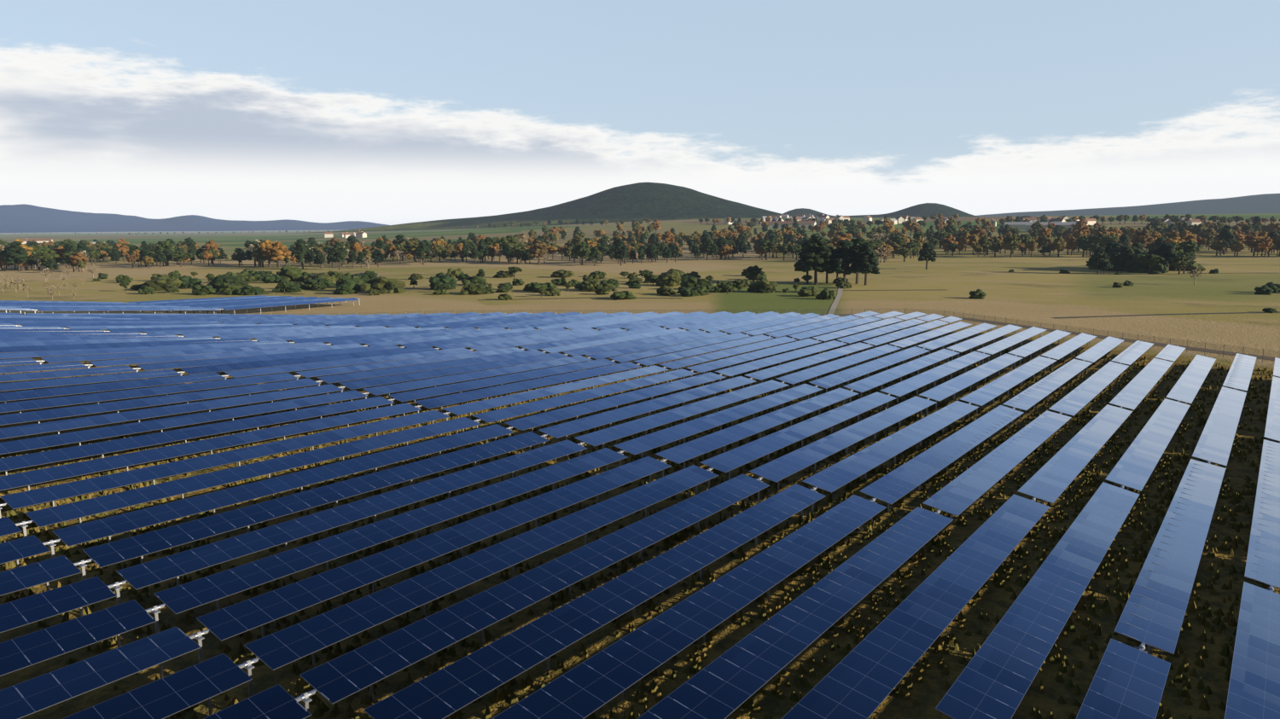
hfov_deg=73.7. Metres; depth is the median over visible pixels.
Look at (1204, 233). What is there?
deciduous tree
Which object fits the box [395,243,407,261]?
deciduous tree
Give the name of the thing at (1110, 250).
pine tree
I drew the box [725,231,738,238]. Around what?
deciduous tree
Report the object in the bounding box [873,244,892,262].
bare tree
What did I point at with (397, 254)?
bare tree
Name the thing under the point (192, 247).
pine tree
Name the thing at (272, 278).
bush
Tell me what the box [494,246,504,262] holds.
bare tree
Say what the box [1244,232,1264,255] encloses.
deciduous tree
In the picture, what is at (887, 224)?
deciduous tree
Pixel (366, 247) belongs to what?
deciduous tree
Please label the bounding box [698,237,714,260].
pine tree
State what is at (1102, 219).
deciduous tree
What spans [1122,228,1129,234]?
deciduous tree
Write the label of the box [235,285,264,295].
bush
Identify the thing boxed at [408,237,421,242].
deciduous tree
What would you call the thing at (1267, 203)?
hill
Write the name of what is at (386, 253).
deciduous tree
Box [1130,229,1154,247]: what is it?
deciduous tree
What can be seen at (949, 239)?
deciduous tree
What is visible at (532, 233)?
deciduous tree
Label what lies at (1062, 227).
deciduous tree
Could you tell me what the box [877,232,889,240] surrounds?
bare tree
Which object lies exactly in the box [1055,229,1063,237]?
deciduous tree
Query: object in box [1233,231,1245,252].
deciduous tree
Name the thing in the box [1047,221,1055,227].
deciduous tree
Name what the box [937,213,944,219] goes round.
deciduous tree
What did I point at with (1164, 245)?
pine tree
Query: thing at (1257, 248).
deciduous tree
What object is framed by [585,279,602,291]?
bush
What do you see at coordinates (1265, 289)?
bush
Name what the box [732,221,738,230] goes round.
deciduous tree
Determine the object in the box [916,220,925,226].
deciduous tree
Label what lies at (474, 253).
pine tree
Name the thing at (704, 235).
pine tree
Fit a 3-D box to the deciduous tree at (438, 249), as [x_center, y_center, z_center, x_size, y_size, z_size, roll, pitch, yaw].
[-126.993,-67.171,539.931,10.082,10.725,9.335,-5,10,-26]
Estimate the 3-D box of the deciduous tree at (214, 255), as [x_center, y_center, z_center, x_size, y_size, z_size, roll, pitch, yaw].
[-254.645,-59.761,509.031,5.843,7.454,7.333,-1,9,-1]
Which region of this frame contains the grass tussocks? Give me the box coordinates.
[0,329,1279,718]
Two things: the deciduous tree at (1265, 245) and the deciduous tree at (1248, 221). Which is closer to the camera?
the deciduous tree at (1265, 245)
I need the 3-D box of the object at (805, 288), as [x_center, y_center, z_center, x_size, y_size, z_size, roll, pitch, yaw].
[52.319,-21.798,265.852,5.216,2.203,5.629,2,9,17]
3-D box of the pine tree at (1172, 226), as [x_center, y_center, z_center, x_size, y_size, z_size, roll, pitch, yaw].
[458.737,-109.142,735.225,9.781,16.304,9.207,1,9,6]
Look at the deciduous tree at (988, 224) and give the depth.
957.96 m
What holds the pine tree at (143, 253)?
on the ground
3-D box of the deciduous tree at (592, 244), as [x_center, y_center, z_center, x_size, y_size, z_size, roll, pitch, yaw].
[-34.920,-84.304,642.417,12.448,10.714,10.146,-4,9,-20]
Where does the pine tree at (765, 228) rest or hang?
on the ground
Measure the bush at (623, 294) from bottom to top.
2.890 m
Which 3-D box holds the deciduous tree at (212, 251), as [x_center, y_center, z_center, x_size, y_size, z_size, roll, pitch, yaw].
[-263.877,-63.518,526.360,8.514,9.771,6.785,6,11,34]
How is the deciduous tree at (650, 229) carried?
on the ground
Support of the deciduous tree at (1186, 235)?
on the ground
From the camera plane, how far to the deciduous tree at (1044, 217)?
1139.06 m
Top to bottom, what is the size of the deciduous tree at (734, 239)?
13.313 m
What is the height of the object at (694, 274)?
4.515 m
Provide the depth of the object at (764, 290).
264.72 m
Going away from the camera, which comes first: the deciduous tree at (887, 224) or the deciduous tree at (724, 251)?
the deciduous tree at (724, 251)
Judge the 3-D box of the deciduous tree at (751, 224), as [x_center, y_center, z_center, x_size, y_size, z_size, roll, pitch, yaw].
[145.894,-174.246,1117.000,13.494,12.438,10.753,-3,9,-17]
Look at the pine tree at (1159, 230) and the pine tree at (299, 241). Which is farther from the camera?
the pine tree at (1159, 230)
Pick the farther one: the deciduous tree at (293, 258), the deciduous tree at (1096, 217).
the deciduous tree at (1096, 217)
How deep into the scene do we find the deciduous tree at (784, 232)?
772.01 m
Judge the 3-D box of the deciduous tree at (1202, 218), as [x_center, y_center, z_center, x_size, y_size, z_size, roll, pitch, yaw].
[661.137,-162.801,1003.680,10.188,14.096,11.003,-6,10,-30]
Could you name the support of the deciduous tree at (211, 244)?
on the ground
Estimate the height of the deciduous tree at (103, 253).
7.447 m
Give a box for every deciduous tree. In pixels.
[0,238,7,246]
[0,244,29,267]
[0,252,13,271]
[9,238,33,270]
[12,256,29,271]
[14,261,29,267]
[28,244,47,269]
[35,247,58,271]
[39,241,49,246]
[52,245,68,267]
[59,238,76,246]
[62,251,75,268]
[63,253,77,270]
[64,258,76,272]
[69,252,88,272]
[75,260,87,272]
[78,239,89,245]
[88,250,98,264]
[91,250,100,263]
[93,241,111,249]
[99,250,108,261]
[114,243,129,261]
[115,243,139,249]
[117,238,128,244]
[118,280,129,291]
[125,253,139,267]
[132,249,139,266]
[140,256,154,268]
[147,243,154,249]
[153,239,176,265]
[165,287,174,293]
[169,250,192,267]
[175,240,183,250]
[178,244,188,252]
[181,257,190,266]
[190,272,197,278]
[197,252,205,264]
[201,239,221,263]
[201,250,214,265]
[204,273,215,281]
[208,249,218,261]
[210,253,218,265]
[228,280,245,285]
[232,253,244,266]
[251,247,271,267]
[257,239,274,267]
[266,241,292,267]
[272,288,279,294]
[276,281,290,293]
[282,255,290,265]
[290,254,297,267]
[311,282,324,294]
[313,244,331,252]
[326,238,343,246]
[341,241,349,248]
[349,242,363,252]
[354,250,359,264]
[361,245,372,252]
[362,249,372,266]
[368,246,382,264]
[383,244,392,258]
[383,249,389,261]
[384,238,393,244]
[388,244,396,261]
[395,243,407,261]
[402,239,419,261]
[404,253,413,258]
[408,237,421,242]
[430,242,441,259]
[431,238,448,257]
[432,244,447,261]
[438,252,451,261]
[440,284,449,290]
[445,244,454,250]
[453,243,462,256]
[455,244,463,261]
[456,239,474,247]
[459,250,465,261]
[468,244,477,259]
[477,234,484,241]
[477,252,484,262]
[483,238,500,260]
[486,243,499,261]
[487,246,495,261]
[497,235,523,261]
[507,266,522,277]
[508,247,523,263]
[517,232,527,241]
[519,249,527,263]
[528,228,536,239]
[528,236,534,243]
[528,239,549,264]
[537,288,545,297]
[541,225,549,232]
[541,232,550,240]
[546,245,557,259]
[548,226,560,233]
[548,232,557,243]
[549,243,559,257]
[555,244,566,260]
[558,226,566,233]
[564,245,572,260]
[564,282,571,291]
[567,234,583,246]
[571,248,589,264]
[574,241,589,264]
[576,231,585,238]
[583,238,593,244]
[585,244,592,263]
[586,240,597,247]
[594,244,610,261]
[598,229,605,235]
[599,235,611,244]
[600,287,609,295]
[610,233,627,241]
[616,223,623,232]
[619,271,629,279]
[623,240,634,263]
[626,234,635,240]
[631,221,641,231]
[631,243,640,255]
[633,228,643,238]
[638,269,653,277]
[643,229,649,243]
[644,217,651,226]
[646,224,654,234]
[646,278,657,285]
[651,219,661,232]
[653,249,659,261]
[656,232,663,239]
[661,231,674,244]
[678,232,685,238]
[683,233,697,241]
[691,232,701,243]
[713,229,718,236]
[716,231,725,238]
[716,249,723,259]
[718,244,731,260]
[720,227,730,236]
[723,284,732,294]
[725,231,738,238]
[727,244,733,259]
[730,236,737,245]
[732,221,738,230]
[733,223,746,233]
[736,285,743,292]
[741,230,749,238]
[744,227,752,243]
[745,265,762,281]
[746,221,756,231]
[750,217,758,222]
[750,236,758,244]
[753,245,767,259]
[756,232,765,238]
[756,239,777,260]
[760,221,769,226]
[764,215,771,221]
[770,242,781,258]
[773,229,782,236]
[775,244,791,260]
[781,228,796,237]
[787,244,802,260]
[792,283,798,291]
[793,232,802,242]
[801,274,812,284]
[811,223,825,233]
[819,231,827,237]
[824,244,837,248]
[826,230,833,238]
[826,232,852,247]
[827,222,835,230]
[831,218,838,223]
[831,223,843,237]
[844,223,859,237]
[845,226,860,238]
[854,231,864,238]
[856,220,862,226]
[866,221,872,228]
[866,231,873,238]
[868,240,879,244]
[870,239,888,244]
[872,244,882,262]
[874,220,883,227]
[876,226,885,237]
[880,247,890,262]
[881,243,894,260]
[882,221,894,232]
[888,234,901,241]
[890,242,898,258]
[891,235,906,255]
[894,248,913,261]
[899,248,909,261]
[900,233,909,248]
[901,226,907,234]
[901,241,919,258]
[903,219,917,236]
[911,250,918,258]
[913,224,923,232]
[913,231,926,239]
[913,236,923,256]
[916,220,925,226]
[925,228,933,237]
[925,234,934,240]
[929,214,936,222]
[929,238,939,250]
[931,230,949,248]
[934,221,943,231]
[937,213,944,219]
[939,221,947,230]
[940,234,958,253]
[942,243,949,254]
[943,223,956,234]
[945,216,957,226]
[947,243,959,255]
[952,214,959,221]
[955,243,964,255]
[956,221,961,227]
[958,232,969,251]
[959,223,973,231]
[959,229,968,247]
[966,234,979,255]
[968,226,986,235]
[973,244,983,256]
[974,217,981,225]
[977,235,994,256]
[978,234,993,255]
[980,218,987,222]
[981,221,992,227]
[981,224,989,235]
[988,244,1002,257]
[989,226,995,234]
[991,235,1003,254]
[998,218,1006,225]
[1001,244,1008,254]
[1002,233,1021,257]
[1004,215,1012,220]
[1006,228,1019,233]
[1018,243,1026,255]
[1020,233,1035,254]
[1024,239,1037,257]
[1029,230,1039,237]
[1030,221,1043,231]
[1035,233,1052,255]
[1037,226,1053,238]
[1040,214,1047,221]
[1045,241,1054,255]
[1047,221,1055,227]
[1053,225,1065,231]
[1053,236,1066,257]
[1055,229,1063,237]
[1061,233,1074,250]
[1062,230,1071,236]
[1063,239,1069,255]
[1065,236,1078,255]
[1070,215,1077,221]
[1070,230,1087,237]
[1071,223,1090,237]
[1074,232,1083,252]
[1075,218,1087,227]
[1076,235,1089,256]
[1083,242,1101,255]
[1088,233,1116,247]
[1090,226,1105,235]
[1093,215,1100,220]
[1093,221,1102,229]
[1099,216,1105,224]
[1101,227,1120,236]
[1106,250,1124,271]
[1107,216,1114,224]
[1112,244,1145,255]
[1115,215,1125,224]
[1122,215,1129,224]
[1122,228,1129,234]
[1126,230,1131,240]
[1128,227,1138,238]
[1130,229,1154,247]
[1138,214,1147,223]
[1139,254,1165,273]
[1142,226,1154,246]
[1144,242,1159,250]
[1147,220,1168,228]
[1147,247,1163,255]
[1148,217,1160,222]
[1150,231,1161,243]
[1152,226,1164,231]
[1158,241,1183,253]
[1160,236,1181,245]
[1163,229,1179,238]
[1168,215,1178,223]
[1170,217,1181,222]
[1170,254,1189,274]
[1175,221,1188,230]
[1178,230,1198,243]
[1178,240,1204,256]
[1184,214,1192,218]
[1189,223,1208,234]
[1196,236,1208,251]
[1197,215,1206,223]
[1197,227,1219,247]
[1204,221,1214,228]
[1204,234,1214,250]
[1207,215,1220,221]
[1208,223,1218,231]
[1209,240,1227,255]
[1213,221,1225,228]
[1219,216,1227,223]
[1226,217,1234,225]
[1229,241,1236,255]
[1230,240,1244,257]
[1231,225,1241,231]
[1232,215,1244,224]
[1233,221,1247,226]
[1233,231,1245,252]
[1236,230,1246,237]
[1239,223,1255,232]
[1244,230,1257,235]
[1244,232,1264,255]
[1245,218,1252,223]
[1252,224,1262,232]
[1253,243,1262,256]
[1256,231,1267,238]
[1259,236,1273,257]
[1261,217,1269,223]
[1261,226,1270,233]
[1262,244,1276,256]
[1267,221,1279,231]
[1269,215,1276,222]
[1272,235,1279,255]
[1272,245,1279,255]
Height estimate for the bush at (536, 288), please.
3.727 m
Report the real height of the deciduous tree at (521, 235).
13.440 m
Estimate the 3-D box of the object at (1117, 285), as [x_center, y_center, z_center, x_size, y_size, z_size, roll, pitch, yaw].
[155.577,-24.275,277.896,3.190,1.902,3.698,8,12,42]
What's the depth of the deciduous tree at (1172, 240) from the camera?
509.91 m
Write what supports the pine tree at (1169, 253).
on the ground
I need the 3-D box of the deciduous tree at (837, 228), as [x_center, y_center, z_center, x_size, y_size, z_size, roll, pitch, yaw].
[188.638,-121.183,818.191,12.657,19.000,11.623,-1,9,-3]
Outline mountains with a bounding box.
[0,203,387,232]
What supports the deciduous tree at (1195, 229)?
on the ground
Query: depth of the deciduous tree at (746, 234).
802.53 m
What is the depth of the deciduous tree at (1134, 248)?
368.29 m
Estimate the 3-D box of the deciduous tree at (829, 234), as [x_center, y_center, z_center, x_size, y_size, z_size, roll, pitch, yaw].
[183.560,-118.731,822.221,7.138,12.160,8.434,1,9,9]
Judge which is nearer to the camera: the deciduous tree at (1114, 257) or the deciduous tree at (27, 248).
the deciduous tree at (1114, 257)
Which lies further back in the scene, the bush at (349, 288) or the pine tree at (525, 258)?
the pine tree at (525, 258)
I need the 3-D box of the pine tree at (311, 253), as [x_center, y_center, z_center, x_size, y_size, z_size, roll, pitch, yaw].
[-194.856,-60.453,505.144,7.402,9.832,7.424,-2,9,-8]
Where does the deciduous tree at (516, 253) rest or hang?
on the ground
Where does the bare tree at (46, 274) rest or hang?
on the ground
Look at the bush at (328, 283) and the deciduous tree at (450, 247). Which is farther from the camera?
the deciduous tree at (450, 247)
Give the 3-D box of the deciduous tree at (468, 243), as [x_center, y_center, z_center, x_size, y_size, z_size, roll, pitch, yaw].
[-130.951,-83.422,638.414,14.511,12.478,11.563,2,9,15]
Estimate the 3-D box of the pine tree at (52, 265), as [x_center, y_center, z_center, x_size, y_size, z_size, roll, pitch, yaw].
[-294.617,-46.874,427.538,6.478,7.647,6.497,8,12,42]
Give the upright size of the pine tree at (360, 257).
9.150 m
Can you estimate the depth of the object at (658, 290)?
264.32 m
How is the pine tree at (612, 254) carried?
on the ground
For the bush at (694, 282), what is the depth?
279.84 m
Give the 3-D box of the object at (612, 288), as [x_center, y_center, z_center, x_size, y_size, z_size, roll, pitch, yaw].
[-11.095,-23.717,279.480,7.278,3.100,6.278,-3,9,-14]
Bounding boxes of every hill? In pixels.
[307,182,793,232]
[782,203,977,218]
[977,193,1279,216]
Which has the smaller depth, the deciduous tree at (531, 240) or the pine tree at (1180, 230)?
the pine tree at (1180, 230)
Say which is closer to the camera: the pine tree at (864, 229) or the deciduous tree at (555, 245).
the deciduous tree at (555, 245)
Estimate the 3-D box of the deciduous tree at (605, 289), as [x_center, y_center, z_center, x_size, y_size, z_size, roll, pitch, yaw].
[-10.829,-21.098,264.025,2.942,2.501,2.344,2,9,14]
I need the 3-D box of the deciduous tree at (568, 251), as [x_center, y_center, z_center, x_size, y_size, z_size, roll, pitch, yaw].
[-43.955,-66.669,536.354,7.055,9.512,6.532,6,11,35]
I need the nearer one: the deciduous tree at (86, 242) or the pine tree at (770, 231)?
the pine tree at (770, 231)
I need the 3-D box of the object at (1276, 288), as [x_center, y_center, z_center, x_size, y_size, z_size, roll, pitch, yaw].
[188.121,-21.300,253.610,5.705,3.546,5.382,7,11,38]
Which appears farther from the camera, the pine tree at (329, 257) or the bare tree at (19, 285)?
the pine tree at (329, 257)
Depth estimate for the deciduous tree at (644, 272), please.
318.87 m
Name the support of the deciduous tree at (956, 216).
on the ground
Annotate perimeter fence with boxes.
[41,308,1279,362]
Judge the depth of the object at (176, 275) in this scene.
369.88 m
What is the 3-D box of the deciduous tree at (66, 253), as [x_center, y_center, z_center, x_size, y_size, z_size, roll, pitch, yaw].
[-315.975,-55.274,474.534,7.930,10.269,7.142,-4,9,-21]
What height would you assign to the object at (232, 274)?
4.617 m
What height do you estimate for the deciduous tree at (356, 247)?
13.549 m
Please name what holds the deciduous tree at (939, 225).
on the ground
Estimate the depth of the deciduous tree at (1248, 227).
694.49 m
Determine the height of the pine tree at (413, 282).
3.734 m
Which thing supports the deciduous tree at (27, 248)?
on the ground
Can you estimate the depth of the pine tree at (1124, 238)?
554.83 m
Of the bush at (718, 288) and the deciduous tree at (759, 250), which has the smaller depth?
the bush at (718, 288)
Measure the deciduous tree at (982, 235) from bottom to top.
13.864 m
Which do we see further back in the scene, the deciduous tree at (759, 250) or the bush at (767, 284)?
the deciduous tree at (759, 250)
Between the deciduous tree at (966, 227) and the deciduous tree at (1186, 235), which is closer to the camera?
the deciduous tree at (1186, 235)
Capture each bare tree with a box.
[2,274,12,285]
[5,280,20,292]
[12,275,24,289]
[20,283,31,296]
[40,267,50,281]
[40,283,55,293]
[46,288,55,299]
[53,283,62,295]
[58,273,68,284]
[79,250,90,271]
[85,265,98,277]
[243,239,261,267]
[340,246,349,266]
[361,256,373,268]
[392,248,403,261]
[394,250,405,263]
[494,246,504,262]
[518,235,528,244]
[541,252,551,262]
[869,232,884,239]
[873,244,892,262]
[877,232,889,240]
[1186,266,1203,285]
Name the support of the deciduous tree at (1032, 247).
on the ground
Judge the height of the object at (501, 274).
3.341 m
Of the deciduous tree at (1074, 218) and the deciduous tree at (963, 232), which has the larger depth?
the deciduous tree at (1074, 218)
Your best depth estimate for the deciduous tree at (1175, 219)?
1015.31 m
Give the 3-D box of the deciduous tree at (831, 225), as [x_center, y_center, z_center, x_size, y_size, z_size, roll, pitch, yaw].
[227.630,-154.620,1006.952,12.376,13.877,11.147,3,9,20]
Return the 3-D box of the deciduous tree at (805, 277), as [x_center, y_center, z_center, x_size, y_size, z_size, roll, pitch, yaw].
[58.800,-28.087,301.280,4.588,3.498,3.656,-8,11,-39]
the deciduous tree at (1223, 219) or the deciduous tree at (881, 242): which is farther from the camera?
the deciduous tree at (1223, 219)
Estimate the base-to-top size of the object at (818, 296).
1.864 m
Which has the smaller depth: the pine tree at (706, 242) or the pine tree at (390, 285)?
the pine tree at (390, 285)
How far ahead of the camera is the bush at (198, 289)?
274.73 m
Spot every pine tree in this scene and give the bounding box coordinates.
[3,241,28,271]
[27,256,39,269]
[28,242,39,245]
[43,258,59,273]
[47,244,54,250]
[57,257,64,267]
[60,243,77,261]
[75,242,92,258]
[95,251,104,261]
[104,248,110,260]
[109,248,122,262]
[109,251,119,265]
[125,246,136,263]
[135,249,151,267]
[139,240,150,250]
[153,249,167,267]
[162,249,174,266]
[166,238,176,259]
[180,237,196,246]
[186,242,197,255]
[188,252,196,264]
[195,248,203,263]
[215,248,228,263]
[230,248,238,260]
[235,248,244,266]
[241,241,259,266]
[244,239,250,249]
[291,238,309,265]
[294,243,312,269]
[307,238,314,244]
[308,249,316,265]
[309,237,318,254]
[313,251,325,268]
[322,246,329,264]
[326,247,336,267]
[331,240,347,269]
[346,236,360,249]
[346,250,356,267]
[355,251,366,267]
[370,249,385,267]
[374,239,389,254]
[386,281,393,293]
[391,234,407,257]
[409,278,417,288]
[415,241,432,264]
[422,239,433,262]
[449,250,458,261]
[459,244,472,262]
[466,232,476,242]
[470,249,479,262]
[476,268,485,278]
[477,238,488,262]
[484,237,491,260]
[504,245,514,263]
[520,252,529,263]
[526,248,535,263]
[532,238,543,255]
[560,275,566,285]
[570,248,578,262]
[572,226,581,234]
[586,246,600,266]
[604,244,615,259]
[608,251,615,261]
[611,237,622,250]
[613,240,628,265]
[628,249,637,263]
[638,248,645,259]
[640,245,646,255]
[644,244,657,261]
[648,250,657,261]
[649,232,656,240]
[651,235,660,244]
[654,242,663,260]
[658,244,665,261]
[662,246,672,262]
[668,243,674,259]
[669,227,675,235]
[670,244,683,261]
[678,238,684,248]
[688,241,694,255]
[689,244,696,257]
[693,245,700,260]
[698,232,710,242]
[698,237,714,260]
[707,231,715,238]
[707,244,718,260]
[714,238,727,258]
[725,236,733,243]
[730,244,738,257]
[734,233,748,253]
[738,240,747,257]
[746,242,751,252]
[752,238,763,250]
[762,222,767,235]
[768,229,774,235]
[768,237,779,257]
[773,222,779,229]
[782,232,790,242]
[785,234,794,241]
[791,221,798,229]
[793,239,823,283]
[799,229,808,238]
[799,233,833,285]
[799,236,808,244]
[817,246,835,283]
[826,248,850,278]
[831,239,862,281]
[843,219,849,227]
[850,237,866,284]
[853,242,880,285]
[861,226,866,237]
[884,228,890,241]
[917,242,936,269]
[954,233,961,244]
[998,225,1005,235]
[1001,224,1011,235]
[1014,215,1020,221]
[1038,243,1050,256]
[1047,225,1056,238]
[1086,247,1109,273]
[1096,255,1112,273]
[1104,241,1116,253]
[1107,242,1122,253]
[1114,245,1134,271]
[1119,233,1129,245]
[1131,215,1138,224]
[1132,242,1147,254]
[1152,241,1175,266]
[1154,237,1165,248]
[1155,227,1165,234]
[1161,244,1177,272]
[1166,223,1178,232]
[1178,227,1185,232]
[1181,252,1194,273]
[1217,225,1237,255]
[1250,215,1262,232]
[1266,231,1279,253]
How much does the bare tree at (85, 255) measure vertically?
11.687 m
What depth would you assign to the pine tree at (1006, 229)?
823.50 m
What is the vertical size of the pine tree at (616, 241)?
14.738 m
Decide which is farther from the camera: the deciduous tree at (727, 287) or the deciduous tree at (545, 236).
the deciduous tree at (545, 236)
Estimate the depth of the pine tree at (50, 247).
523.74 m
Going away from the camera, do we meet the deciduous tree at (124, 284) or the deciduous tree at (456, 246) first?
the deciduous tree at (124, 284)
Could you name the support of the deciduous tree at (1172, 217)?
on the ground
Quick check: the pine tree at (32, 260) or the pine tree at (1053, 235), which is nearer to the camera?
the pine tree at (32, 260)
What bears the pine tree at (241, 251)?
on the ground
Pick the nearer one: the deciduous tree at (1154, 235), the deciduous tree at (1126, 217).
the deciduous tree at (1154, 235)
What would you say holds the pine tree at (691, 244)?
on the ground
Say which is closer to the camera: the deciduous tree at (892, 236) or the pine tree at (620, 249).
the pine tree at (620, 249)
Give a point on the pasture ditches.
(834, 305)
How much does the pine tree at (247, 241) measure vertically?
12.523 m
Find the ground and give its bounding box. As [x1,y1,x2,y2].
[0,213,1279,718]
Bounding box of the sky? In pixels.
[0,0,1279,225]
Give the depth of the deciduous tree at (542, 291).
256.01 m
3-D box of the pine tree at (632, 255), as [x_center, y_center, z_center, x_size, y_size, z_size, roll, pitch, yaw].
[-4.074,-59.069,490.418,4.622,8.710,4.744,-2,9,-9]
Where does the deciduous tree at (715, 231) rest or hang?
on the ground
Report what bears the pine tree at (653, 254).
on the ground
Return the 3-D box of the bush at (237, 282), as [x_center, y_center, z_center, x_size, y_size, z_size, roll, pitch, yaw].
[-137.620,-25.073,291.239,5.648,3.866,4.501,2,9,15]
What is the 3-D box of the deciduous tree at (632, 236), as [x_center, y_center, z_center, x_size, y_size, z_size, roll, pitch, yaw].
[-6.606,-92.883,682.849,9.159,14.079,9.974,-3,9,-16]
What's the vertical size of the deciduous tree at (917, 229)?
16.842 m
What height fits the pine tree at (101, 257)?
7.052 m
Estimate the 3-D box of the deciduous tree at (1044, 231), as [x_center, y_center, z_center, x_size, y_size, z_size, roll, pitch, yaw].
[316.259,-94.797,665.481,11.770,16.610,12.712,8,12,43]
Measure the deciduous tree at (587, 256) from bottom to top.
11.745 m
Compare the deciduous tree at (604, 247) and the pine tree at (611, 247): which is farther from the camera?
the pine tree at (611, 247)
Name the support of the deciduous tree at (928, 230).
on the ground
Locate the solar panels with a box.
[0,295,1279,718]
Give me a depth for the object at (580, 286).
281.79 m
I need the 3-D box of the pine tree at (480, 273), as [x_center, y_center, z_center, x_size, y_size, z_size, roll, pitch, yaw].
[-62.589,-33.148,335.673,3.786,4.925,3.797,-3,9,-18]
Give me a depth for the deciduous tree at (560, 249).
541.48 m
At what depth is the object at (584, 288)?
277.52 m
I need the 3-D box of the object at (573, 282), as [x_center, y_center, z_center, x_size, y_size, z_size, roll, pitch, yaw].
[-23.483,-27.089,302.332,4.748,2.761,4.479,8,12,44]
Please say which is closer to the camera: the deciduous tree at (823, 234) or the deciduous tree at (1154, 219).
the deciduous tree at (823, 234)
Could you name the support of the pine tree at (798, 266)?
on the ground
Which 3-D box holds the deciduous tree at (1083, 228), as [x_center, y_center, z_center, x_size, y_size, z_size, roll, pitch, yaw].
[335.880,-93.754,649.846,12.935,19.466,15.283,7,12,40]
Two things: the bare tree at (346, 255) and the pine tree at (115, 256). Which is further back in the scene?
the pine tree at (115, 256)
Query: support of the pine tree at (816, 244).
on the ground
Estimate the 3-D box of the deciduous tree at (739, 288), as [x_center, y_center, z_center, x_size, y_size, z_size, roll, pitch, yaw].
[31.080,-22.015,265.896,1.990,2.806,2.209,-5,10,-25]
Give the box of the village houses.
[19,213,1201,246]
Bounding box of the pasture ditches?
[99,271,1279,318]

